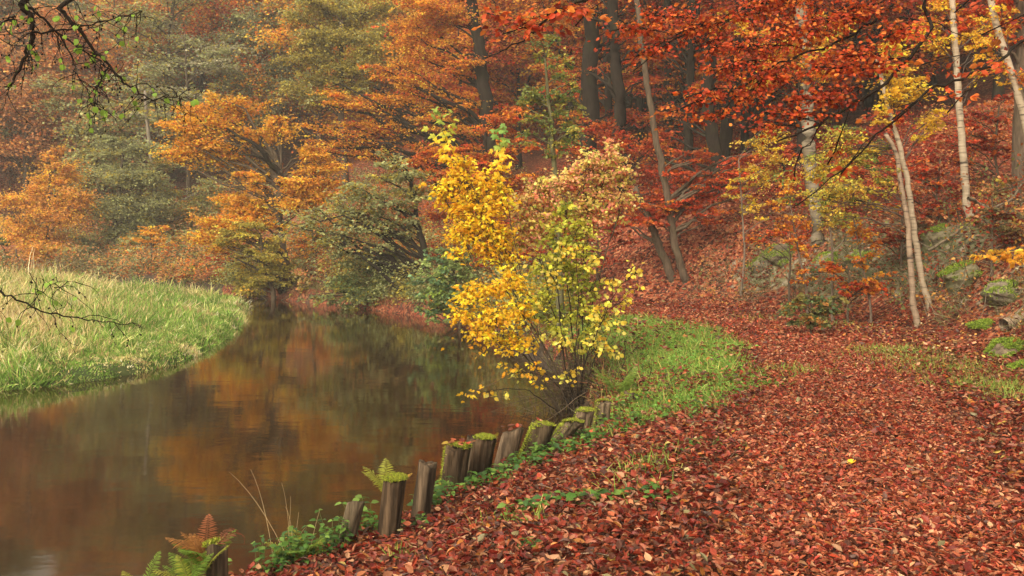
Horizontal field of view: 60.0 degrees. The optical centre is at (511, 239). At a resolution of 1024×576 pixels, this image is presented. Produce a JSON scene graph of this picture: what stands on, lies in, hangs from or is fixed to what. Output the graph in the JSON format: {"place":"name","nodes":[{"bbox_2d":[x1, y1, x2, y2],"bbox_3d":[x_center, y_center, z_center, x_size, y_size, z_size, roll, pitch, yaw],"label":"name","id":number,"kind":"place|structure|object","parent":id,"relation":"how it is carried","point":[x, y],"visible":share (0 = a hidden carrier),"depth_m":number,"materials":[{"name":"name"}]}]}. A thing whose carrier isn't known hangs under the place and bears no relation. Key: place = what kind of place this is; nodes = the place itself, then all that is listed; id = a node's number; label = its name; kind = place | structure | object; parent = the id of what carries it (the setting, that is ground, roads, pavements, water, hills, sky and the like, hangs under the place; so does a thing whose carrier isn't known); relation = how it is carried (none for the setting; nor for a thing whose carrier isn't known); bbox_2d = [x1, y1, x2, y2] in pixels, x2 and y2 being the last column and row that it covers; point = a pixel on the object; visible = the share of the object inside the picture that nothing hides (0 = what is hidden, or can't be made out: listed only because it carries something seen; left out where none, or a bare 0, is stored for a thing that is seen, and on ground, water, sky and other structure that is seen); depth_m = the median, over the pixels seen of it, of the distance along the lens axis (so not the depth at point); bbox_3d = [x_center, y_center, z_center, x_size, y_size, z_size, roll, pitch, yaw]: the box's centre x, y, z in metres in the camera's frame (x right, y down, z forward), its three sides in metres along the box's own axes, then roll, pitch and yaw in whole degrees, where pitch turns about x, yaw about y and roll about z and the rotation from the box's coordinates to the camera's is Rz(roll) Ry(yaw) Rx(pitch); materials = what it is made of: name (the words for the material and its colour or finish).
{"place":"outdoors","nodes":[
{"label":"outdoors","id":0,"kind":"place"},
{"bbox_2d":[0,295,575,575],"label":"river","id":1,"kind":"structure","parent":0,"point":[310,408],"depth_m":11.46,"materials":[{"name":"brown liquid"}]},
{"bbox_2d":[0,4,1023,575],"bbox_3d":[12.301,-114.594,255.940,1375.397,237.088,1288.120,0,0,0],"label":"ground","id":2,"kind":"structure","parent":0,"point":[534,160],"depth_m":24.02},
{"bbox_2d":[0,128,79,219],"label":"tree","id":3,"kind":"object","parent":2,"relation":"on","point":[5,178],"visible":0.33,"depth_m":61.66,"materials":[{"name":"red plant"}]},
{"bbox_2d":[0,142,109,267],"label":"oak tree","id":4,"kind":"object","parent":2,"relation":"on","point":[29,203],"visible":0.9,"depth_m":49.56,"materials":[{"name":"orange plant"}]},
{"bbox_2d":[0,0,208,359],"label":"alder tree","id":5,"kind":"object","parent":2,"relation":"on","point":[24,7],"visible":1,"depth_m":5.82,"materials":[{"name":"green plant"}]},
{"bbox_2d":[63,129,184,262],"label":"willow tree","id":6,"kind":"object","parent":2,"relation":"on","point":[133,210],"visible":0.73,"depth_m":51.66,"materials":[{"name":"green plant"}]},
{"bbox_2d":[0,239,252,391],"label":"meadow grass","id":7,"kind":"structure","parent":2,"relation":"on","point":[186,319],"depth_m":20.42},
{"bbox_2d":[120,225,174,255],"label":"beech sapling","id":8,"kind":"object","parent":2,"relation":"on","point":[146,232],"visible":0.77,"depth_m":48.98,"materials":[{"name":"orange plant"}]},
{"bbox_2d":[132,90,230,246],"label":"alder tree","id":9,"kind":"object","parent":2,"relation":"on","point":[199,201],"visible":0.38,"depth_m":53.79,"materials":[{"name":"green plant"}]},
{"bbox_2d":[140,227,224,271],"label":"shrub","id":10,"kind":"object","parent":2,"relation":"on","point":[176,238],"visible":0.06,"depth_m":46.57,"materials":[{"name":"orange plant"}]},
{"bbox_2d":[201,536,227,575],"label":"wooden post","id":11,"kind":"object","parent":2,"relation":"on","point":[219,566],"visible":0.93,"depth_m":4.69,"materials":[{"name":"brown wood"}]},
{"bbox_2d":[182,0,303,185],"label":"ash tree","id":12,"kind":"object","parent":2,"relation":"on","point":[233,37],"visible":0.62,"depth_m":61.41,"materials":[{"name":"green plant"}]},
{"bbox_2d":[230,256,265,298],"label":"shrub","id":13,"kind":"object","parent":2,"relation":"on","point":[249,272],"visible":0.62,"depth_m":38.00,"materials":[{"name":"green plant"}]},
{"bbox_2d":[206,218,297,300],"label":"alder tree","id":14,"kind":"object","parent":2,"relation":"on","point":[262,256],"visible":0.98,"depth_m":36.62,"materials":[{"name":"green plant"}]},
{"bbox_2d":[148,89,371,294],"bbox_3d":[-10.672,-2.014,38.081,9.737,9.018,3.698,0,0,0],"label":"oak tree","id":15,"kind":"object","parent":2,"relation":"on","point":[256,141],"visible":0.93,"depth_m":37.51,"materials":[{"name":"orange plant"}]},
{"bbox_2d":[228,541,303,572],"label":"nettle","id":16,"kind":"object","parent":2,"relation":"on","point":[276,560],"visible":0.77,"depth_m":5.24,"materials":[{"name":"green plant"}]},
{"bbox_2d":[251,526,306,574],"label":"nettle","id":17,"kind":"object","parent":2,"relation":"on","point":[290,528],"visible":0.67,"depth_m":5.35,"materials":[{"name":"green plant"}]},
{"bbox_2d":[266,528,329,563],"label":"fern","id":18,"kind":"object","parent":2,"relation":"on","point":[299,554],"visible":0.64,"depth_m":5.45,"materials":[{"name":"green plant"}]},
{"bbox_2d":[271,524,337,567],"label":"nettle","id":19,"kind":"object","parent":2,"relation":"on","point":[283,543],"visible":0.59,"depth_m":5.36,"materials":[{"name":"green plant"}]},
{"bbox_2d":[291,266,326,292],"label":"shrub","id":20,"kind":"object","parent":2,"relation":"on","point":[307,281],"visible":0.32,"depth_m":35.94,"materials":[{"name":"orange plant"}]},
{"bbox_2d":[284,207,356,262],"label":"beech tree","id":21,"kind":"object","parent":2,"relation":"on","point":[304,242],"visible":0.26,"depth_m":43.86,"materials":[{"name":"orange plant"}]},
{"bbox_2d":[297,517,353,554],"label":"nettle","id":22,"kind":"object","parent":2,"relation":"on","point":[337,527],"visible":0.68,"depth_m":5.62,"materials":[{"name":"green plant"}]},
{"bbox_2d":[263,0,419,208],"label":"ash tree","id":23,"kind":"object","parent":2,"relation":"on","point":[324,40],"visible":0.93,"depth_m":51.47,"materials":[{"name":"green plant"}]},
{"bbox_2d":[338,501,364,549],"bbox_3d":[-1.164,2.286,5.750,0.422,1.228,0.114,0,0,0],"label":"wooden post","id":24,"kind":"object","parent":2,"relation":"on","point":[353,512],"visible":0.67,"depth_m":5.71,"materials":[{"name":"brown wood"}]},
{"bbox_2d":[264,146,439,291],"bbox_3d":[-5.419,-0.581,30.797,6.015,5.438,3.274,0,0,0],"label":"hawthorn tree","id":25,"kind":"object","parent":2,"relation":"on","point":[346,246],"visible":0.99,"depth_m":30.85,"materials":[{"name":"green plant"}]},
{"bbox_2d":[334,494,378,540],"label":"nettle","id":26,"kind":"object","parent":2,"relation":"on","point":[366,517],"visible":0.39,"depth_m":5.99,"materials":[{"name":"green plant"}]},
{"bbox_2d":[297,242,428,309],"bbox_3d":[-5.017,1.521,32.120,5.434,2.864,2.309,0,0,0],"label":"hawthorn bush","id":27,"kind":"object","parent":2,"relation":"on","point":[351,285],"visible":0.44,"depth_m":31.81,"materials":[{"name":"green plant"}]},
{"bbox_2d":[361,458,411,491],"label":"fern","id":28,"kind":"object","parent":2,"relation":"on","point":[371,475],"visible":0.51,"depth_m":6.23,"materials":[{"name":"green plant"}]},
{"bbox_2d":[377,472,407,543],"bbox_3d":[-0.825,2.214,5.832,0.312,1.372,0.193,0,0,0],"label":"wooden post","id":29,"kind":"object","parent":2,"relation":"on","point":[392,500],"visible":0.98,"depth_m":5.78,"materials":[{"name":"brown wood"}]},
{"bbox_2d":[292,0,505,203],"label":"beech tree","id":30,"kind":"object","parent":2,"relation":"on","point":[433,12],"visible":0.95,"depth_m":41.79,"materials":[{"name":"orange plant"}]},
{"bbox_2d":[410,459,436,521],"bbox_3d":[-0.693,2.221,6.218,0.339,1.357,0.156,0,0,0],"label":"wooden post","id":31,"kind":"object","parent":2,"relation":"on","point":[424,486],"visible":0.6,"depth_m":6.17,"materials":[{"name":"brown wood"}]},
{"bbox_2d":[407,476,459,506],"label":"nettle","id":32,"kind":"object","parent":2,"relation":"on","point":[435,501],"visible":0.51,"depth_m":6.54,"materials":[{"name":"green plant"}]},
{"bbox_2d":[406,241,487,328],"bbox_3d":[-1.778,1.510,25.129,2.414,3.022,1.526,0,0,0],"label":"elder bush","id":33,"kind":"object","parent":2,"relation":"on","point":[435,290],"visible":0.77,"depth_m":24.94,"materials":[{"name":"green plant"}]},
{"bbox_2d":[437,441,472,497],"bbox_3d":[-0.508,2.261,7.159,0.396,1.277,0.254,0,0,0],"label":"wooden post","id":34,"kind":"object","parent":2,"relation":"on","point":[455,459],"visible":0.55,"depth_m":7.07,"materials":[{"name":"brown wood"}]},
{"bbox_2d":[394,102,545,263],"bbox_3d":[-1.562,-1.980,32.899,5.765,6.265,2.389,0,0,0],"label":"beech tree","id":35,"kind":"object","parent":2,"relation":"on","point":[496,120],"visible":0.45,"depth_m":32.79,"materials":[{"name":"orange plant"}]},
{"bbox_2d":[467,432,496,481],"bbox_3d":[-0.350,2.252,7.387,0.474,1.295,0.200,0,0,0],"label":"wooden post","id":36,"kind":"object","parent":2,"relation":"on","point":[482,452],"visible":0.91,"depth_m":7.33,"materials":[{"name":"brown wood"}]},
{"bbox_2d":[418,106,573,414],"bbox_3d":[-0.126,0.418,12.571,2.174,4.655,1.379,0,0,-21],"label":"maple sapling","id":37,"kind":"object","parent":2,"relation":"on","point":[497,237],"visible":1,"depth_m":12.54,"materials":[{"name":"yellow plant"}]},
{"bbox_2d":[0,0,1015,229],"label":"wood","id":38,"kind":"object","parent":2,"relation":"on","point":[39,106],"visible":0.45,"depth_m":58.78,"materials":[{"name":"orange plant"}]},
{"bbox_2d":[493,427,523,466],"bbox_3d":[-0.123,2.282,7.959,0.459,1.236,0.192,0,0,0],"label":"wooden post","id":39,"kind":"object","parent":2,"relation":"on","point":[510,442],"visible":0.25,"depth_m":7.88,"materials":[{"name":"brown wood"}]},
{"bbox_2d":[0,88,1022,333],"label":"brush","id":40,"kind":"object","parent":2,"relation":"on","point":[122,264],"visible":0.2,"depth_m":39.47,"materials":[{"name":"orange plant"}]},
{"bbox_2d":[453,203,577,280],"bbox_3d":[0.087,0.407,24.105,3.571,2.912,1.470,0,0,-4],"label":"shrub","id":41,"kind":"object","parent":2,"relation":"on","point":[540,251],"visible":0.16,"depth_m":24.01,"materials":[{"name":"yellow plant"}]},
{"bbox_2d":[490,451,556,472],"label":"nettle","id":42,"kind":"object","parent":2,"relation":"on","point":[534,457],"visible":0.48,"depth_m":7.67,"materials":[{"name":"green plant"}]},
{"bbox_2d":[497,490,566,520],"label":"nettle","id":43,"kind":"object","parent":2,"relation":"on","point":[525,503],"visible":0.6,"depth_m":5.78,"materials":[{"name":"green plant"}]},
{"bbox_2d":[517,420,555,458],"bbox_3d":[0.056,2.279,8.215,0.712,1.242,0.275,0,0,0],"label":"wooden post","id":44,"kind":"object","parent":2,"relation":"on","point":[540,432],"visible":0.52,"depth_m":8.13,"materials":[{"name":"brown wood"}]},
{"bbox_2d":[511,31,589,327],"bbox_3d":[0.886,-1.206,19.001,1.752,6.591,1.254,0,0,22],"label":"ash sapling","id":45,"kind":"object","parent":2,"relation":"on","point":[538,99],"visible":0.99,"depth_m":18.96,"materials":[{"name":"green plant"}]},
{"bbox_2d":[483,342,628,419],"bbox_3d":[0.673,2.351,12.618,2.300,1.890,1.646,0,0,-11],"label":"brushwood","id":46,"kind":"object","parent":2,"relation":"on","point":[558,396],"visible":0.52,"depth_m":12.77,"materials":[{"name":"brown plant"}]},
{"bbox_2d":[520,439,597,458],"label":"nettle","id":47,"kind":"object","parent":2,"relation":"on","point":[536,447],"visible":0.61,"depth_m":8.01,"materials":[{"name":"green plant"}]},
{"bbox_2d":[483,241,644,415],"bbox_3d":[0.737,1.351,12.518,2.363,2.665,0.559,0,0,0],"label":"hazel bush","id":48,"kind":"object","parent":2,"relation":"on","point":[594,259],"visible":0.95,"depth_m":12.50,"materials":[{"name":"yellow plant"}]},
{"bbox_2d":[548,417,583,446],"bbox_3d":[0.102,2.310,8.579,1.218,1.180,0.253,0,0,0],"label":"wooden post","id":49,"kind":"object","parent":2,"relation":"on","point":[564,427],"visible":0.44,"depth_m":8.52,"materials":[{"name":"brown wood"}]},
{"bbox_2d":[521,197,614,407],"bbox_3d":[0.821,1.008,12.965,1.373,3.260,0.795,0,0,0],"label":"privet bush","id":50,"kind":"object","parent":2,"relation":"on","point":[567,241],"visible":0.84,"depth_m":12.87,"materials":[{"name":"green plant"}]},
{"bbox_2d":[495,136,643,403],"bbox_3d":[0.846,0.484,13.233,2.270,4.078,1.022,0,0,0],"label":"spindle bush","id":51,"kind":"object","parent":2,"relation":"on","point":[590,203],"visible":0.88,"depth_m":13.21,"materials":[{"name":"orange plant"}]},
{"bbox_2d":[549,427,609,445],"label":"nettle","id":52,"kind":"object","parent":2,"relation":"on","point":[582,434],"visible":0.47,"depth_m":8.45,"materials":[{"name":"green plant"}]},
{"bbox_2d":[572,406,594,431],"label":"wooden post","id":53,"kind":"object","parent":2,"relation":"on","point":[586,413],"visible":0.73,"depth_m":8.87,"materials":[{"name":"brown wood"}]},
{"bbox_2d":[172,190,1023,425],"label":"bank grass","id":54,"kind":"structure","parent":2,"relation":"on","point":[594,382],"depth_m":18.49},
{"bbox_2d":[539,0,661,194],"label":"beech tree","id":55,"kind":"object","parent":2,"relation":"on","point":[588,85],"visible":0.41,"depth_m":36.78,"materials":[{"name":"brown plant"}]},
{"bbox_2d":[592,398,610,425],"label":"wooden post","id":56,"kind":"object","parent":2,"relation":"on","point":[603,407],"visible":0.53,"depth_m":9.46,"materials":[{"name":"brown wood"}]},
{"bbox_2d":[567,208,636,295],"bbox_3d":[2.312,0.351,24.866,2.493,2.803,1.227,0,0,0],"label":"shrub","id":57,"kind":"object","parent":2,"relation":"on","point":[620,241],"visible":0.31,"depth_m":24.98,"materials":[{"name":"red plant"}]},
{"bbox_2d":[544,0,670,199],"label":"beech tree","id":58,"kind":"object","parent":2,"relation":"on","point":[616,88],"visible":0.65,"depth_m":34.20,"materials":[{"name":"brown plant"}]},
{"bbox_2d":[539,0,679,188],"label":"beech tree","id":59,"kind":"object","parent":2,"relation":"on","point":[607,104],"visible":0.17,"depth_m":40.40,"materials":[{"name":"red plant"}]},
{"bbox_2d":[565,479,664,504],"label":"nettle","id":60,"kind":"object","parent":2,"relation":"on","point":[570,496],"visible":0.54,"depth_m":5.71,"materials":[{"name":"green plant"}]},
{"bbox_2d":[591,366,639,393],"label":"fern","id":61,"kind":"object","parent":2,"relation":"on","point":[625,383],"visible":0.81,"depth_m":11.13,"materials":[{"name":"green plant"}]},
{"bbox_2d":[527,6,706,155],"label":"beech tree","id":62,"kind":"object","parent":2,"relation":"on","point":[630,73],"visible":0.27,"depth_m":42.88,"materials":[{"name":"red plant"}]},
{"bbox_2d":[573,119,683,212],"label":"beech sapling","id":63,"kind":"object","parent":2,"relation":"on","point":[646,148],"visible":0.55,"depth_m":30.90,"materials":[{"name":"red plant"}]},
{"bbox_2d":[597,186,684,282],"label":"beech tree","id":64,"kind":"object","parent":2,"relation":"on","point":[655,240],"visible":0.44,"depth_m":24.04,"materials":[{"name":"red plant"}]},
{"bbox_2d":[600,0,728,154],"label":"beech tree","id":65,"kind":"object","parent":2,"relation":"on","point":[666,69],"visible":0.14,"depth_m":41.20,"materials":[{"name":"brown plant"}]},
{"bbox_2d":[629,0,727,170],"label":"beech tree","id":66,"kind":"object","parent":2,"relation":"on","point":[689,72],"visible":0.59,"depth_m":36.75,"materials":[{"name":"red plant"}]},
{"bbox_2d":[624,0,770,284],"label":"beech tree","id":67,"kind":"object","parent":2,"relation":"on","point":[678,207],"visible":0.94,"depth_m":23.61,"materials":[{"name":"red plant"}]},
{"bbox_2d":[375,310,1023,560],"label":"grass tufts","id":68,"kind":"object","parent":2,"relation":"on","point":[992,386],"visible":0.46,"depth_m":9.94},
{"bbox_2d":[628,0,772,192],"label":"beech tree","id":69,"kind":"object","parent":2,"relation":"on","point":[710,133],"visible":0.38,"depth_m":31.16,"materials":[{"name":"red plant"}]},
{"bbox_2d":[688,0,786,171],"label":"beech tree","id":70,"kind":"object","parent":2,"relation":"on","point":[725,134],"visible":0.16,"depth_m":33.81,"materials":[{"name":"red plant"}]},
{"bbox_2d":[471,0,1023,207],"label":"beech tree","id":71,"kind":"object","parent":2,"relation":"on","point":[843,18],"visible":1,"depth_m":6.62,"materials":[{"name":"red plant"}]},
{"bbox_2d":[720,126,796,296],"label":"birch sapling","id":72,"kind":"object","parent":2,"relation":"on","point":[761,181],"visible":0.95,"depth_m":21.97,"materials":[{"name":"yellow plant"}]},
{"bbox_2d":[700,0,819,160],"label":"beech tree","id":73,"kind":"object","parent":2,"relation":"on","point":[743,134],"visible":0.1,"depth_m":35.10,"materials":[{"name":"red plant"}]},
{"bbox_2d":[722,144,817,199],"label":"beech sapling","id":74,"kind":"object","parent":2,"relation":"on","point":[788,150],"visible":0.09,"depth_m":26.88,"materials":[{"name":"yellow plant"}]},
{"bbox_2d":[703,2,841,149],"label":"beech tree","id":75,"kind":"object","parent":2,"relation":"on","point":[765,116],"visible":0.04,"depth_m":36.91,"materials":[{"name":"brown plant"}]},
{"bbox_2d":[758,243,794,267],"bbox_3d":[6.901,0.494,22.297,1.352,0.898,0.924,0,0,0],"label":"rock","id":76,"kind":"object","parent":2,"relation":"on","point":[773,258],"visible":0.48,"depth_m":22.09,"materials":[{"name":"grey stone"}]},
{"bbox_2d":[744,221,810,310],"bbox_3d":[6.003,0.670,19.967,1.523,2.228,0.640,0,0,6],"label":"shrub","id":77,"kind":"object","parent":2,"relation":"on","point":[776,232],"visible":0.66,"depth_m":19.98,"materials":[{"name":"orange plant"}]},
{"bbox_2d":[710,3,856,248],"bbox_3d":[6.716,-3.376,21.941,3.735,7.514,1.894,0,0,0],"label":"birch tree","id":78,"kind":"object","parent":2,"relation":"on","point":[809,133],"visible":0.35,"depth_m":21.75,"materials":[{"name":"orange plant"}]},
{"bbox_2d":[765,181,818,312],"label":"birch sapling","id":79,"kind":"object","parent":2,"relation":"on","point":[789,228],"visible":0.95,"depth_m":18.99,"materials":[{"name":"orange plant"}]},
{"bbox_2d":[775,292,850,333],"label":"bramble bush","id":80,"kind":"object","parent":2,"relation":"on","point":[814,316],"visible":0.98,"depth_m":15.16,"materials":[{"name":"green plant"}]},
{"bbox_2d":[803,165,868,320],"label":"birch sapling","id":81,"kind":"object","parent":2,"relation":"on","point":[838,223],"visible":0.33,"depth_m":17.48,"materials":[{"name":"yellow plant"}]},
{"bbox_2d":[766,120,920,327],"bbox_3d":[5.870,-0.234,15.954,2.596,3.994,1.719,0,0,29],"label":"birch tree","id":82,"kind":"object","parent":2,"relation":"on","point":[865,155],"visible":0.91,"depth_m":15.99,"materials":[{"name":"yellow plant"}]},
{"bbox_2d":[679,143,1023,341],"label":"undergrowth","id":83,"kind":"object","parent":2,"relation":"on","point":[925,265],"visible":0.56,"depth_m":17.66,"materials":[{"name":"red plant"}]},
{"bbox_2d":[818,260,887,322],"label":"shrub","id":84,"kind":"object","parent":2,"relation":"on","point":[856,288],"visible":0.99,"depth_m":16.95,"materials":[{"name":"orange plant"}]},
{"bbox_2d":[815,111,918,223],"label":"beech sapling","id":85,"kind":"object","parent":2,"relation":"on","point":[856,177],"visible":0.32,"depth_m":21.91,"materials":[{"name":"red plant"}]},
{"bbox_2d":[844,213,897,322],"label":"birch sapling","id":86,"kind":"object","parent":2,"relation":"on","point":[857,230],"visible":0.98,"depth_m":16.99,"materials":[{"name":"plant"}]},
{"bbox_2d":[852,210,935,273],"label":"shrub","id":87,"kind":"object","parent":2,"relation":"on","point":[891,240],"visible":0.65,"depth_m":18.48,"materials":[{"name":"red plant"}]},
{"bbox_2d":[861,39,953,310],"bbox_3d":[7.408,-1.114,16.394,1.721,5.153,1.208,0,0,0],"label":"birch tree","id":88,"kind":"object","parent":2,"relation":"on","point":[893,93],"visible":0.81,"depth_m":16.36,"materials":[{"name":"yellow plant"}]},
{"bbox_2d":[879,157,971,225],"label":"beech sapling","id":89,"kind":"object","parent":2,"relation":"on","point":[930,163],"visible":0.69,"depth_m":18.97,"materials":[{"name":"red plant"}]},
{"bbox_2d":[919,223,957,255],"bbox_3d":[8.859,0.041,18.238,0.845,0.818,0.811,0,0,0],"label":"rock","id":90,"kind":"object","parent":2,"relation":"on","point":[936,229],"visible":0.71,"depth_m":18.10,"materials":[{"name":"grey stone"}]},
{"bbox_2d":[901,0,1017,228],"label":"birch tree","id":91,"kind":"object","parent":2,"relation":"on","point":[939,6],"visible":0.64,"depth_m":17.66,"materials":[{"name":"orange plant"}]},
{"bbox_2d":[936,259,982,294],"bbox_3d":[8.288,0.718,16.220,0.859,0.747,0.822,0,0,0],"label":"rock","id":92,"kind":"object","parent":2,"relation":"on","point":[949,277],"visible":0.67,"depth_m":16.07,"materials":[{"name":"grey stone"}]},
{"bbox_2d":[916,93,1013,185],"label":"beech sapling","id":93,"kind":"object","parent":2,"relation":"on","point":[984,137],"visible":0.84,"depth_m":20.98,"materials":[{"name":"red plant"}]},
{"bbox_2d":[939,0,1023,198],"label":"beech tree","id":94,"kind":"object","parent":2,"relation":"on","point":[1017,131],"visible":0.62,"depth_m":18.40,"materials":[{"name":"orange plant"}]},
{"bbox_2d":[960,175,1023,276],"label":"shrub","id":95,"kind":"object","parent":2,"relation":"on","point":[996,215],"visible":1,"depth_m":15.47,"materials":[{"name":"orange plant"}]},
{"bbox_2d":[963,245,1023,268],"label":"beech sapling","id":96,"kind":"object","parent":2,"relation":"on","point":[1018,254],"visible":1,"depth_m":9.27,"materials":[{"name":"orange plant"}]},
{"bbox_2d":[964,0,1023,132],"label":"birch tree","id":97,"kind":"object","parent":2,"relation":"on","point":[1014,83],"visible":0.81,"depth_m":15.46,"materials":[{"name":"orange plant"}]},
{"bbox_2d":[980,278,1017,306],"bbox_3d":[8.070,0.882,14.510,0.808,0.540,0.842,0,0,0],"label":"rock","id":98,"kind":"object","parent":2,"relation":"on","point":[995,292],"visible":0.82,"depth_m":14.30,"materials":[{"name":"grey stone"}]},
{"bbox_2d":[983,336,1023,358],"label":"rock","id":99,"kind":"object","parent":2,"relation":"on","point":[1001,346],"visible":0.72,"depth_m":12.21,"materials":[{"name":"green stone"}]},
{"bbox_2d":[222,280,1023,575],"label":"river bank","id":100,"kind":"structure","parent":0,"point":[397,308],"depth_m":6.78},
{"bbox_2d":[228,126,1023,575],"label":"fallen leaves","id":101,"kind":"object","parent":100,"relation":"on","point":[850,386],"depth_m":6.29,"materials":[{"name":"plant"}]},
{"bbox_2d":[153,551,213,575],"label":"fern","id":102,"kind":"object","parent":101,"relation":"on","point":[186,567],"visible":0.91,"depth_m":4.63,"materials":[{"name":"green plant"}]},
{"bbox_2d":[165,514,244,571],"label":"fern","id":103,"kind":"object","parent":101,"relation":"on","point":[196,552],"visible":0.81,"depth_m":4.74,"materials":[{"name":"orange plant"}]},
{"bbox_2d":[539,310,798,444],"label":"verge grass","id":104,"kind":"structure","parent":0,"point":[692,354],"depth_m":12.37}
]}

